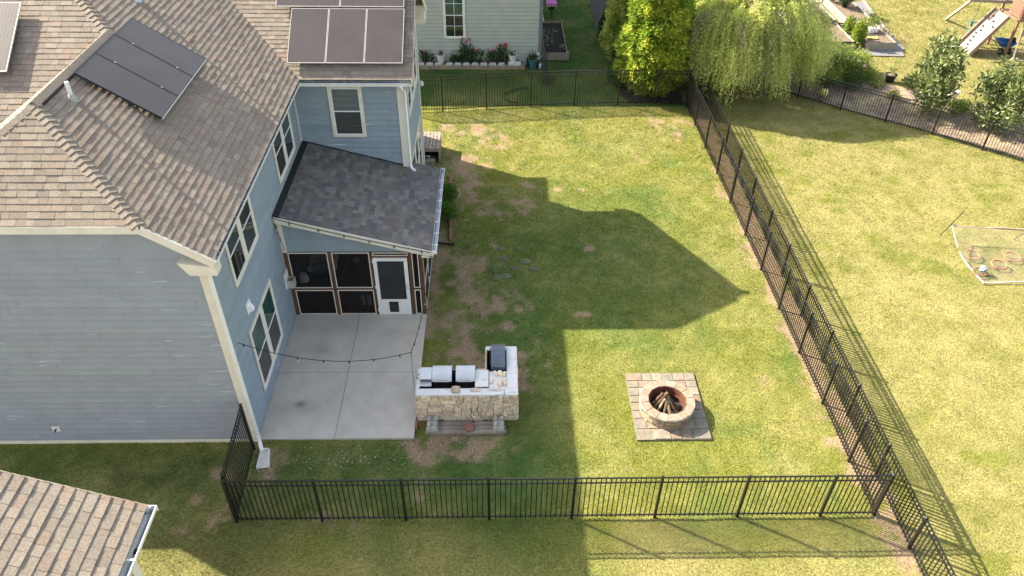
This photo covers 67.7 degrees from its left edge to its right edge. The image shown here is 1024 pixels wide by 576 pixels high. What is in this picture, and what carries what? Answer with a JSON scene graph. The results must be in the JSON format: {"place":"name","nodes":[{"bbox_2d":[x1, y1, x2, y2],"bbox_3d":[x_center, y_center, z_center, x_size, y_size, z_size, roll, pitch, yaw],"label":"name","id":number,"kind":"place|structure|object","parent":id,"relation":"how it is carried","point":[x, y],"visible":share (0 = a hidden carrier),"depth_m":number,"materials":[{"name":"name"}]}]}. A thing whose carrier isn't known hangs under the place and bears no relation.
{"place":"outdoors","nodes":[
{"label":"outdoors","id":0,"kind":"place"},
{"bbox_2d":[0,470,158,575],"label":"neighbour house","id":1,"kind":"structure","parent":0,"point":[48,528],"depth_m":9.05,"materials":[{"name":"tile"}]},
{"bbox_2d":[299,272,308,285],"bbox_3d":[-5.973,-0.219,21.940,0.300,0.460,0.295,0,39,-1],"label":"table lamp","id":2,"kind":"object","parent":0,"point":[303,278],"visible":0.83,"depth_m":21.81,"materials":[{"name":"white plastic"}]},
{"bbox_2d":[305,255,349,285],"bbox_3d":[-5.660,-0.882,23.207,1.115,0.900,1.650,0,39,-1],"label":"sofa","id":3,"kind":"object","parent":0,"point":[340,267],"visible":0.32,"depth_m":22.85,"materials":[{"name":"grey fabric"}]},
{"bbox_2d":[313,263,324,272],"bbox_3d":[-5.712,-0.584,22.552,0.350,0.240,0.160,0,39,-1],"label":"cushion","id":4,"kind":"object","parent":3,"relation":"on","point":[318,267],"visible":1,"depth_m":22.52,"materials":[{"name":"teal fabric"}]},
{"bbox_2d":[0,0,1023,575],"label":"ground","id":5,"kind":"structure","parent":0,"point":[54,462],"depth_m":20.64,"materials":[{"name":"plant"}]},
{"bbox_2d":[0,0,444,450],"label":"blue house","id":6,"kind":"structure","parent":5,"relation":"on","point":[163,163],"depth_m":17.39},
{"bbox_2d":[225,220,248,287],"bbox_3d":[-6.055,-0.895,16.709,0.039,1.500,0.995,0,39,-1],"label":"window","id":7,"kind":"structure","parent":6,"relation":"in","point":[235,249],"depth_m":16.82,"materials":[{"name":"white paint"}]},
{"bbox_2d":[238,197,258,259],"bbox_3d":[-6.074,-1.522,17.482,0.039,1.500,0.995,0,39,-1],"label":"window","id":8,"kind":"structure","parent":6,"relation":"in","point":[246,220],"depth_m":17.64,"materials":[{"name":"white paint"}]},
{"bbox_2d":[249,305,274,390],"bbox_3d":[-6.088,1.475,18.629,0.039,1.900,1.030,0,39,-1],"label":"window","id":9,"kind":"structure","parent":6,"relation":"in","point":[258,334],"depth_m":18.60,"materials":[{"name":"white paint"}]},
{"bbox_2d":[259,279,282,359],"bbox_3d":[-6.107,0.826,19.429,0.039,1.900,1.030,0,39,-1],"label":"window","id":10,"kind":"structure","parent":6,"relation":"in","point":[268,305],"depth_m":19.42,"materials":[{"name":"white paint"}]},
{"bbox_2d":[272,128,287,183],"bbox_3d":[-6.139,-3.656,20.141,0.039,1.500,0.985,0,39,-1],"label":"window","id":11,"kind":"structure","parent":6,"relation":"in","point":[279,151],"depth_m":20.28,"materials":[{"name":"white paint"}]},
{"bbox_2d":[281,110,295,164],"bbox_3d":[-6.158,-4.276,20.905,0.039,1.500,0.985,0,39,-1],"label":"window","id":12,"kind":"structure","parent":6,"relation":"in","point":[286,127],"depth_m":21.08,"materials":[{"name":"white paint"}]},
{"bbox_2d":[326,87,366,136],"bbox_3d":[-4.751,-5.083,21.986,0.970,1.600,0.049,0,39,-1],"label":"window","id":13,"kind":"structure","parent":6,"relation":"in","point":[335,113],"depth_m":22.04,"materials":[{"name":"white paint"}]},
{"bbox_2d":[372,258,411,313],"bbox_3d":[-3.338,-0.021,21.304,0.952,2.010,0.077,0,39,-1],"label":"screen door","id":14,"kind":"structure","parent":6,"relation":"in","point":[392,286],"depth_m":21.28,"materials":[{"name":"white paint"}]},
{"bbox_2d":[406,87,412,117],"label":"window","id":15,"kind":"structure","parent":6,"relation":"in","point":[409,92],"depth_m":23.38,"materials":[{"name":"white paint"}]},
{"bbox_2d":[411,68,414,102],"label":"window","id":16,"kind":"structure","parent":6,"relation":"in","point":[412,88],"depth_m":24.40,"materials":[{"name":"white paint"}]},
{"bbox_2d":[412,145,416,162],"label":"window","id":17,"kind":"structure","parent":6,"relation":"in","point":[414,150],"depth_m":24.72,"materials":[{"name":"white paint"}]},
{"bbox_2d":[413,34,417,87],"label":"window","id":18,"kind":"structure","parent":6,"relation":"in","point":[414,61],"depth_m":24.97,"materials":[{"name":"white paint"}]},
{"bbox_2d":[414,130,419,163],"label":"window","id":19,"kind":"structure","parent":6,"relation":"in","point":[416,143],"depth_m":25.67,"materials":[{"name":"white paint"}]},
{"bbox_2d":[417,115,423,164],"bbox_3d":[-3.192,-4.900,26.595,0.039,1.920,1.020,0,39,-1],"label":"window","id":20,"kind":"structure","parent":6,"relation":"in","point":[419,124],"depth_m":26.61,"materials":[{"name":"white paint"}]},
{"bbox_2d":[219,403,255,517],"bbox_3d":[-6.061,3.860,16.966,0.075,1.695,1.977,-2,39,-4],"label":"metal fence","id":21,"kind":"object","parent":5,"relation":"on","point":[247,430],"visible":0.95,"depth_m":16.92,"materials":[{"name":"metal"}]},
{"bbox_2d":[256,448,269,469],"bbox_3d":[-5.825,3.999,17.916,0.293,0.085,0.561,-5,39,-8],"label":"splash block","id":22,"kind":"object","parent":5,"relation":"on","point":[263,461],"depth_m":17.88,"materials":[{"name":"concrete"}]},
{"bbox_2d":[259,311,426,439],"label":"patio","id":23,"kind":"structure","parent":5,"relation":"on","point":[331,399],"depth_m":19.92,"materials":[{"name":"concrete"}]},
{"bbox_2d":[410,352,417,419],"bbox_3d":[-2.333,2.355,18.231,0.051,2.316,0.053,0,39,-1],"label":"light pole","id":24,"kind":"object","parent":5,"relation":"on","point":[413,376],"visible":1,"depth_m":17.97,"materials":[{"name":"metal"}]},
{"bbox_2d":[239,218,430,364],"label":"string lights","id":25,"kind":"object","parent":24,"relation":"hanging from","point":[369,244],"visible":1,"depth_m":19.27,"materials":[{"name":"black plastic"}]},
{"bbox_2d":[425,158,434,165],"bbox_3d":[-3.067,-4.720,28.612,0.370,0.200,0.240,0,39,-1],"label":"wooden step","id":26,"kind":"object","parent":5,"relation":"on","point":[430,161],"visible":0.96,"depth_m":28.56,"materials":[{"name":"grey wood"}]},
{"bbox_2d":[423,132,441,161],"bbox_3d":[-4.538,-5.376,29.074,3.613,0.605,1.360,0,39,-1],"label":"wooden landing","id":27,"kind":"object","parent":5,"relation":"on","point":[432,144],"visible":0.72,"depth_m":28.94,"materials":[{"name":"grey wood"}]},
{"bbox_2d":[440,200,456,221],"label":"boxwood","id":28,"kind":"object","parent":5,"relation":"on","point":[447,214],"visible":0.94,"depth_m":25.49,"materials":[{"name":"green plant"}]},
{"bbox_2d":[442,181,458,203],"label":"boxwood","id":29,"kind":"object","parent":5,"relation":"on","point":[448,191],"visible":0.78,"depth_m":26.30,"materials":[{"name":"green plant"}]},
{"bbox_2d":[449,174,451,240],"bbox_3d":[-2.132,-2.845,26.429,0.109,0.100,4.101,-2,39,-3],"label":"brick edging","id":30,"kind":"object","parent":5,"relation":"on","point":[450,222],"visible":0.51,"depth_m":25.48,"materials":[{"name":"brick"}]},
{"bbox_2d":[425,429,505,434],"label":"timber beam","id":31,"kind":"structure","parent":5,"relation":"on","point":[464,432],"depth_m":18.56,"materials":[{"name":"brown wood"}]},
{"bbox_2d":[426,416,437,431],"bbox_3d":[-1.947,3.301,18.623,0.270,0.180,0.380,0,39,-1],"label":"deck block","id":32,"kind":"object","parent":31,"relation":"on","point":[432,424],"depth_m":18.53,"materials":[{"name":"concrete"}]},
{"bbox_2d":[493,416,503,430],"bbox_3d":[-0.328,3.295,18.658,0.270,0.180,0.380,0,39,-1],"label":"deck block","id":33,"kind":"object","parent":31,"relation":"on","point":[498,423],"depth_m":18.56,"materials":[{"name":"concrete"}]},
{"bbox_2d":[426,425,505,428],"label":"timber beam","id":34,"kind":"structure","parent":5,"relation":"on","point":[462,427],"depth_m":18.67,"materials":[{"name":"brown wood"}]},
{"bbox_2d":[464,423,474,431],"bbox_3d":[-1.040,3.393,18.616,0.257,0.065,0.263,0,39,-1],"label":"paver","id":35,"kind":"object","parent":34,"relation":"on","point":[469,427],"visible":1,"depth_m":18.57,"materials":[{"name":"stone"}]},
{"bbox_2d":[414,346,518,422],"bbox_3d":[-1.113,2.437,19.253,2.535,0.925,1.873,0,39,-1],"label":"outdoor kitchen","id":36,"kind":"object","parent":5,"relation":"on","point":[467,404],"visible":0.76,"depth_m":18.63,"materials":[{"name":"stone"}]},
{"bbox_2d":[416,367,431,386],"bbox_3d":[-2.160,2.188,18.745,0.383,0.150,0.520,0,39,-1],"label":"side burner","id":37,"kind":"object","parent":36,"relation":"on","point":[425,378],"visible":0.99,"depth_m":18.66,"materials":[{"name":"silver metal"}]},
{"bbox_2d":[432,365,452,388],"bbox_3d":[-1.721,2.270,18.835,0.500,0.459,0.680,0,39,-1],"label":"gas grill","id":38,"kind":"object","parent":36,"relation":"on","point":[441,377],"visible":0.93,"depth_m":18.70,"materials":[{"name":"silver metal"}]},
{"bbox_2d":[451,386,459,393],"bbox_3d":[-1.369,2.450,18.456,0.236,0.052,0.244,0,39,-1],"label":"stone","id":39,"kind":"object","parent":36,"relation":"on","point":[455,389],"visible":1,"depth_m":18.42,"materials":[{"name":"stone"}]},
{"bbox_2d":[456,365,475,387],"bbox_3d":[-1.146,2.268,18.847,0.490,0.459,0.680,0,39,-1],"label":"gas grill","id":40,"kind":"object","parent":36,"relation":"on","point":[465,376],"visible":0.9,"depth_m":18.72,"materials":[{"name":"silver metal"}]},
{"bbox_2d":[475,370,488,386],"bbox_3d":[-0.742,2.225,18.764,0.325,0.022,0.570,0,39,-1],"label":"marble slab","id":41,"kind":"object","parent":36,"relation":"on","point":[481,378],"depth_m":18.75,"materials":[{"name":"stone"}]},
{"bbox_2d":[490,344,504,370],"bbox_3d":[-0.368,1.737,19.323,0.390,0.240,0.820,0,39,-1],"label":"grill","id":42,"kind":"object","parent":36,"relation":"on","point":[497,357],"visible":1,"depth_m":19.14,"materials":[{"name":"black metal"}]},
{"bbox_2d":[418,61,522,67],"bbox_3d":[-1.956,-10.469,35.760,4.900,0.140,0.380,0,39,-1],"label":"soil bed","id":43,"kind":"object","parent":5,"relation":"on","point":[434,62],"visible":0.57,"depth_m":35.75,"materials":[{"name":"soil"}]},
{"bbox_2d":[418,49,434,62],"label":"canna lily","id":44,"kind":"object","parent":43,"relation":"on","point":[424,58],"visible":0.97,"depth_m":35.47,"materials":[{"name":"green plant"}]},
{"bbox_2d":[436,51,444,63],"bbox_3d":[-3.322,-10.762,35.527,0.432,0.581,0.432,0,39,-1],"label":"plant pot","id":45,"kind":"object","parent":43,"relation":"on","point":[440,57],"visible":1,"depth_m":35.44,"materials":[{"name":"ceramic"}]},
{"bbox_2d":[449,50,462,63],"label":"canna lily","id":46,"kind":"object","parent":43,"relation":"on","point":[454,58],"visible":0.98,"depth_m":35.50,"materials":[{"name":"green plant"}]},
{"bbox_2d":[457,37,473,62],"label":"shrub","id":47,"kind":"object","parent":43,"relation":"on","point":[465,56],"visible":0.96,"depth_m":35.40,"materials":[{"name":"green plant"}]},
{"bbox_2d":[468,47,483,62],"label":"canna lily","id":48,"kind":"object","parent":43,"relation":"on","point":[473,56],"visible":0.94,"depth_m":35.49,"materials":[{"name":"green plant"}]},
{"bbox_2d":[485,48,501,63],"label":"canna lily","id":49,"kind":"object","parent":43,"relation":"on","point":[494,55],"visible":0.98,"depth_m":35.51,"materials":[{"name":"green plant"}]},
{"bbox_2d":[494,42,508,63],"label":"canna lily","id":50,"kind":"object","parent":43,"relation":"on","point":[504,57],"visible":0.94,"depth_m":35.47,"materials":[{"name":"green plant"}]},
{"bbox_2d":[508,50,516,61],"bbox_3d":[0.027,-10.799,35.580,0.432,0.642,0.432,0,39,-1],"label":"plant pot","id":51,"kind":"object","parent":43,"relation":"on","point":[512,56],"visible":0.96,"depth_m":35.48,"materials":[{"name":"ceramic"}]},
{"bbox_2d":[418,62,524,69],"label":"retaining wall","id":52,"kind":"structure","parent":5,"relation":"on","point":[476,65],"depth_m":35.45,"materials":[{"name":"stone"}]},
{"bbox_2d":[438,421,504,425],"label":"timber beam","id":53,"kind":"structure","parent":5,"relation":"on","point":[448,423],"depth_m":18.77,"materials":[{"name":"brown wood"}]},
{"bbox_2d":[415,0,543,64],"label":"green house","id":54,"kind":"structure","parent":5,"relation":"on","point":[484,25],"depth_m":34.84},
{"bbox_2d":[442,0,465,37],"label":"window","id":55,"kind":"structure","parent":54,"relation":"in","point":[453,10],"depth_m":34.57,"materials":[{"name":"white paint"}]},
{"bbox_2d":[491,274,503,281],"bbox_3d":[-0.440,-0.324,23.396,0.418,0.029,0.281,-22,44,-25],"label":"stepping stone","id":56,"kind":"object","parent":5,"relation":"on","point":[495,278],"visible":1,"depth_m":23.37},
{"bbox_2d":[519,258,531,263],"bbox_3d":[0.434,-0.850,24.059,0.408,0.029,0.310,0,39,-1],"label":"stepping stone","id":57,"kind":"object","parent":5,"relation":"on","point":[526,261],"visible":1,"depth_m":24.02,"materials":[{"name":"stone"}]},
{"bbox_2d":[526,49,538,68],"bbox_3d":[0.971,-10.617,35.475,0.566,0.792,0.538,-14,41,-18],"label":"plant pot","id":58,"kind":"object","parent":5,"relation":"on","point":[532,60],"visible":1,"depth_m":35.41,"materials":[{"name":"teal ceramic"}]},
{"bbox_2d":[528,266,539,271],"bbox_3d":[0.674,-0.605,23.762,0.351,0.028,0.237,7,40,8],"label":"stepping stone","id":59,"kind":"object","parent":5,"relation":"on","point":[533,268],"visible":1,"depth_m":23.74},
{"bbox_2d":[537,62,557,90],"bbox_3d":[1.587,-9.872,34.251,0.923,1.208,2.653,0,39,-1],"label":"garden netting","id":60,"kind":"object","parent":5,"relation":"on","point":[548,77],"visible":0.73,"depth_m":34.63,"materials":[{"name":"plastic"}]},
{"bbox_2d":[546,0,556,15],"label":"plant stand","id":61,"kind":"object","parent":5,"relation":"on","point":[550,4],"visible":1,"depth_m":40.16,"materials":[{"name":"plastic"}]},
{"bbox_2d":[419,69,691,110],"bbox_3d":[1.375,-8.291,32.059,12.294,1.695,0.342,-2,39,-4],"label":"metal fence","id":62,"kind":"object","parent":5,"relation":"on","point":[542,75],"visible":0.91,"depth_m":32.03,"materials":[{"name":"metal"}]},
{"bbox_2d":[542,20,568,60],"bbox_3d":[2.043,-12.324,37.875,1.240,0.440,4.160,0,39,-1],"label":"raised bed","id":63,"kind":"object","parent":5,"relation":"on","point":[554,51],"visible":0.88,"depth_m":37.36,"materials":[{"name":"brown wood"}]},
{"bbox_2d":[544,35,553,46],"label":"vegetable plant","id":64,"kind":"object","parent":63,"relation":"on","point":[547,39],"visible":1,"depth_m":36.87,"materials":[{"name":"green plant"}]},
{"bbox_2d":[220,473,895,522],"bbox_3d":[1.016,4.533,16.358,14.091,1.565,0.071,0,39,-1],"label":"metal fence","id":65,"kind":"object","parent":5,"relation":"on","point":[662,481],"visible":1,"depth_m":16.25,"materials":[{"name":"metal"}]},
{"bbox_2d":[590,0,682,101],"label":"mulch bed","id":66,"kind":"object","parent":5,"relation":"on","point":[598,7],"visible":0.16,"depth_m":33.77,"materials":[{"name":"soil"}]},
{"bbox_2d":[596,7,616,40],"bbox_3d":[5.110,-13.165,37.671,2.025,2.172,1.941,27,46,29],"label":"conifer shrub","id":67,"kind":"object","parent":66,"relation":"on","point":[601,20],"visible":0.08,"depth_m":37.51,"materials":[{"name":"green plant"}]},
{"bbox_2d":[598,0,629,61],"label":"arborvitae","id":68,"kind":"object","parent":66,"relation":"on","point":[617,11],"visible":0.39,"depth_m":34.73,"materials":[{"name":"green plant"}]},
{"bbox_2d":[610,29,621,61],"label":"conifer shrub","id":69,"kind":"object","parent":66,"relation":"on","point":[613,54],"visible":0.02,"depth_m":34.55,"materials":[{"name":"green plant"}]},
{"bbox_2d":[606,56,626,86],"bbox_3d":[4.944,-9.756,33.786,1.504,1.773,1.639,-17,43,-21],"label":"conifer shrub","id":70,"kind":"object","parent":66,"relation":"on","point":[615,76],"visible":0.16,"depth_m":33.83,"materials":[{"name":"green plant"}]},
{"bbox_2d":[612,0,696,96],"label":"arborvitae","id":71,"kind":"object","parent":66,"relation":"on","point":[653,35],"visible":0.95,"depth_m":31.66,"materials":[{"name":"green plant"}]},
{"bbox_2d":[625,373,711,440],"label":"paving","id":72,"kind":"structure","parent":5,"relation":"on","point":[696,427],"depth_m":19.04,"materials":[{"name":"stone"}]},
{"bbox_2d":[639,380,694,429],"bbox_3d":[3.872,2.925,19.130,1.383,0.368,1.383,0,39,-1],"label":"fire pit","id":73,"kind":"object","parent":72,"relation":"on","point":[683,397],"visible":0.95,"depth_m":19.02,"materials":[{"name":"stone"}]},
{"bbox_2d":[651,392,663,404],"bbox_3d":[3.672,2.788,19.236,0.376,0.267,0.116,-22,44,-25],"label":"log","id":74,"kind":"object","parent":73,"relation":"in","point":[658,397],"visible":1,"depth_m":19.20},
{"bbox_2d":[653,391,668,408],"bbox_3d":[3.756,2.824,19.209,0.499,0.310,0.095,-29,48,-32],"label":"log","id":75,"kind":"object","parent":73,"relation":"in","point":[666,393],"visible":0.96,"depth_m":19.18,"materials":[{"name":"wood"}]},
{"bbox_2d":[666,397,676,412],"bbox_3d":[4.011,2.961,19.064,0.092,0.335,0.466,-21,44,-25],"label":"log","id":76,"kind":"object","parent":73,"relation":"in","point":[671,405],"visible":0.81,"depth_m":19.04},
{"bbox_2d":[684,0,842,107],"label":"weeping willow","id":77,"kind":"object","parent":5,"relation":"on","point":[784,34],"visible":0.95,"depth_m":31.11,"materials":[{"name":"green plant"}]},
{"bbox_2d":[685,73,894,513],"bbox_3d":[7.749,-1.935,24.439,0.072,1.565,20.392,-1,39,-2],"label":"metal fence","id":78,"kind":"object","parent":5,"relation":"on","point":[737,171],"visible":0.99,"depth_m":21.75,"materials":[{"name":"metal"}]},
{"bbox_2d":[695,66,955,575],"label":"metal fence","id":79,"kind":"object","parent":5,"relation":"on","point":[727,135],"visible":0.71,"depth_m":19.91,"materials":[{"name":"metal"}]},
{"bbox_2d":[815,4,835,23],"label":"raised bed","id":80,"kind":"object","parent":5,"relation":"on","point":[834,19],"visible":0.09,"depth_m":40.78,"materials":[{"name":"wood"}]},
{"bbox_2d":[825,23,855,50],"bbox_3d":[16.100,-12.729,38.547,1.500,0.520,2.630,0,39,-1],"label":"raised bed","id":81,"kind":"object","parent":5,"relation":"on","point":[847,38],"visible":0.34,"depth_m":38.13,"materials":[{"name":"wood"}]},
{"bbox_2d":[822,0,868,22],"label":"raised bed","id":82,"kind":"object","parent":5,"relation":"on","point":[843,14],"visible":0.62,"depth_m":41.30,"materials":[{"name":"wood"}]},
{"bbox_2d":[841,14,856,35],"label":"pepper plant","id":83,"kind":"object","parent":5,"relation":"on","point":[849,23],"visible":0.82,"depth_m":38.48,"materials":[{"name":"green plant"}]},
{"bbox_2d":[694,55,1023,159],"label":"metal fence","id":84,"kind":"object","parent":5,"relation":"on","point":[937,119],"visible":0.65,"depth_m":31.03,"materials":[{"name":"metal"}]},
{"bbox_2d":[696,55,1023,158],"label":"bark bed","id":85,"kind":"object","parent":5,"relation":"on","point":[905,93],"visible":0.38,"depth_m":32.43,"materials":[{"name":"wood"}]},
{"bbox_2d":[819,89,827,96],"bbox_3d":[13.609,-8.548,33.385,0.338,0.362,0.360,0,39,-1],"label":"pail","id":86,"kind":"object","parent":85,"relation":"on","point":[824,91],"visible":0.75,"depth_m":33.25,"materials":[{"name":"yellow paint"}]},
{"bbox_2d":[808,58,848,87],"bbox_3d":[14.188,-9.654,34.165,1.792,1.331,1.720,0,39,-1],"label":"shrub","id":87,"kind":"object","parent":85,"relation":"on","point":[832,73],"visible":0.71,"depth_m":33.89,"materials":[{"name":"green plant"}]},
{"bbox_2d":[825,34,867,82],"bbox_3d":[14.799,-10.514,34.847,2.818,1.850,2.587,0,39,-1],"label":"shrub","id":88,"kind":"object","parent":85,"relation":"on","point":[844,60],"visible":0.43,"depth_m":34.42,"materials":[{"name":"green plant"}]},
{"bbox_2d":[834,53,869,77],"bbox_3d":[15.470,-10.181,34.846,1.572,1.271,1.598,0,39,-1],"label":"rose bush","id":89,"kind":"object","parent":85,"relation":"on","point":[860,61],"visible":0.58,"depth_m":34.55,"materials":[{"name":"green plant"}]},
{"bbox_2d":[839,68,869,90],"bbox_3d":[15.213,-9.331,34.109,1.376,0.910,1.438,0,39,-1],"label":"rose bush","id":90,"kind":"object","parent":85,"relation":"on","point":[855,78],"visible":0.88,"depth_m":33.93,"materials":[{"name":"green plant"}]},
{"bbox_2d":[858,64,880,80],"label":"shrub","id":91,"kind":"object","parent":85,"relation":"on","point":[872,73],"visible":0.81,"depth_m":34.79,"materials":[{"name":"green plant"}]},
{"bbox_2d":[869,78,884,87],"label":"shrub","id":92,"kind":"object","parent":85,"relation":"on","point":[878,81],"visible":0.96,"depth_m":34.25,"materials":[{"name":"green plant"}]},
{"bbox_2d":[886,89,901,98],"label":"shrub","id":93,"kind":"object","parent":85,"relation":"on","point":[895,92],"visible":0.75,"depth_m":33.32,"materials":[{"name":"green plant"}]},
{"bbox_2d":[900,75,915,88],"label":"shrub","id":94,"kind":"object","parent":85,"relation":"on","point":[905,82],"visible":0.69,"depth_m":34.15,"materials":[{"name":"green plant"}]},
{"bbox_2d":[905,27,971,118],"bbox_3d":[17.561,-8.823,31.477,2.321,3.454,2.381,25,45,27],"label":"magnolia","id":95,"kind":"object","parent":85,"relation":"on","point":[938,77],"visible":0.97,"depth_m":31.23,"materials":[{"name":"green plant"}]},
{"bbox_2d":[946,99,966,113],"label":"shrub","id":96,"kind":"object","parent":85,"relation":"on","point":[960,106],"visible":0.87,"depth_m":32.29,"materials":[{"name":"green plant"}]},
{"bbox_2d":[960,98,974,110],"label":"shrub","id":97,"kind":"object","parent":85,"relation":"on","point":[968,102],"visible":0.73,"depth_m":32.43,"materials":[{"name":"green plant"}]},
{"bbox_2d":[965,55,1023,136],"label":"magnolia","id":98,"kind":"object","parent":85,"relation":"on","point":[997,83],"visible":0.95,"depth_m":30.47,"materials":[{"name":"green plant"}]},
{"bbox_2d":[851,18,868,46],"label":"pepper plant","id":99,"kind":"object","parent":5,"relation":"on","point":[858,32],"visible":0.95,"depth_m":37.61,"materials":[{"name":"green plant"}]},
{"bbox_2d":[846,45,875,74],"bbox_3d":[16.030,-10.528,35.356,1.861,1.227,1.535,0,39,-1],"label":"shrub","id":100,"kind":"object","parent":5,"relation":"on","point":[867,55],"visible":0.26,"depth_m":35.19,"materials":[{"name":"green plant"}]},
{"bbox_2d":[844,19,895,49],"bbox_3d":[18.168,-12.912,38.887,1.430,0.420,3.150,0,39,-1],"label":"raised bed","id":101,"kind":"object","parent":5,"relation":"on","point":[884,41],"visible":0.47,"depth_m":37.78,"materials":[{"name":"wood"}]},
{"bbox_2d":[858,8,891,32],"bbox_3d":[18.297,-13.429,38.798,1.309,1.758,1.709,0,39,-1],"label":"potted plant","id":102,"kind":"object","parent":101,"relation":"in","point":[872,28],"visible":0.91,"depth_m":38.53,"materials":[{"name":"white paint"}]},
{"bbox_2d":[835,2,904,56],"bbox_3d":[18.375,-13.770,40.238,3.130,0.015,7.880,0,39,-1],"label":"weed cloth","id":103,"kind":"object","parent":5,"relation":"on","point":[897,50],"visible":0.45,"depth_m":37.73,"materials":[{"name":"fabric"}]},
{"bbox_2d":[862,0,891,36],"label":"timber edge","id":104,"kind":"object","parent":103,"relation":"on","point":[870,9],"visible":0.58,"depth_m":41.88,"materials":[{"name":"brown wood"}]},
{"bbox_2d":[885,66,897,82],"bbox_3d":[17.274,-9.759,34.694,0.540,0.790,0.540,0,39,-1],"label":"plant pot","id":105,"kind":"object","parent":5,"relation":"on","point":[891,76],"visible":1,"depth_m":34.69,"materials":[{"name":"plastic"}]},
{"bbox_2d":[940,210,1023,282],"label":"target net","id":106,"kind":"object","parent":5,"relation":"on","point":[978,275],"visible":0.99,"depth_m":24.31,"materials":[{"name":"white plastic"}]},
{"bbox_2d":[979,266,987,272],"bbox_3d":[14.614,-0.583,23.656,0.230,0.230,0.230,0,39,-1],"label":"ball","id":107,"kind":"object","parent":106,"relation":"in","point":[983,269],"visible":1,"depth_m":23.58,"materials":[{"name":"plastic"}]},
{"bbox_2d":[945,0,1023,61],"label":"play set","id":108,"kind":"object","parent":5,"relation":"on","point":[985,28],"visible":0.97,"depth_m":37.27,"materials":[{"name":"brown wood"}]},
{"bbox_2d":[992,36,1016,54],"bbox_3d":[24.114,-12.011,37.676,0.947,0.670,1.208,0,39,-1],"label":"wheelbarrow","id":109,"kind":"object","parent":5,"relation":"on","point":[1002,42],"visible":0.88,"depth_m":37.40,"materials":[{"name":"blue plastic"}]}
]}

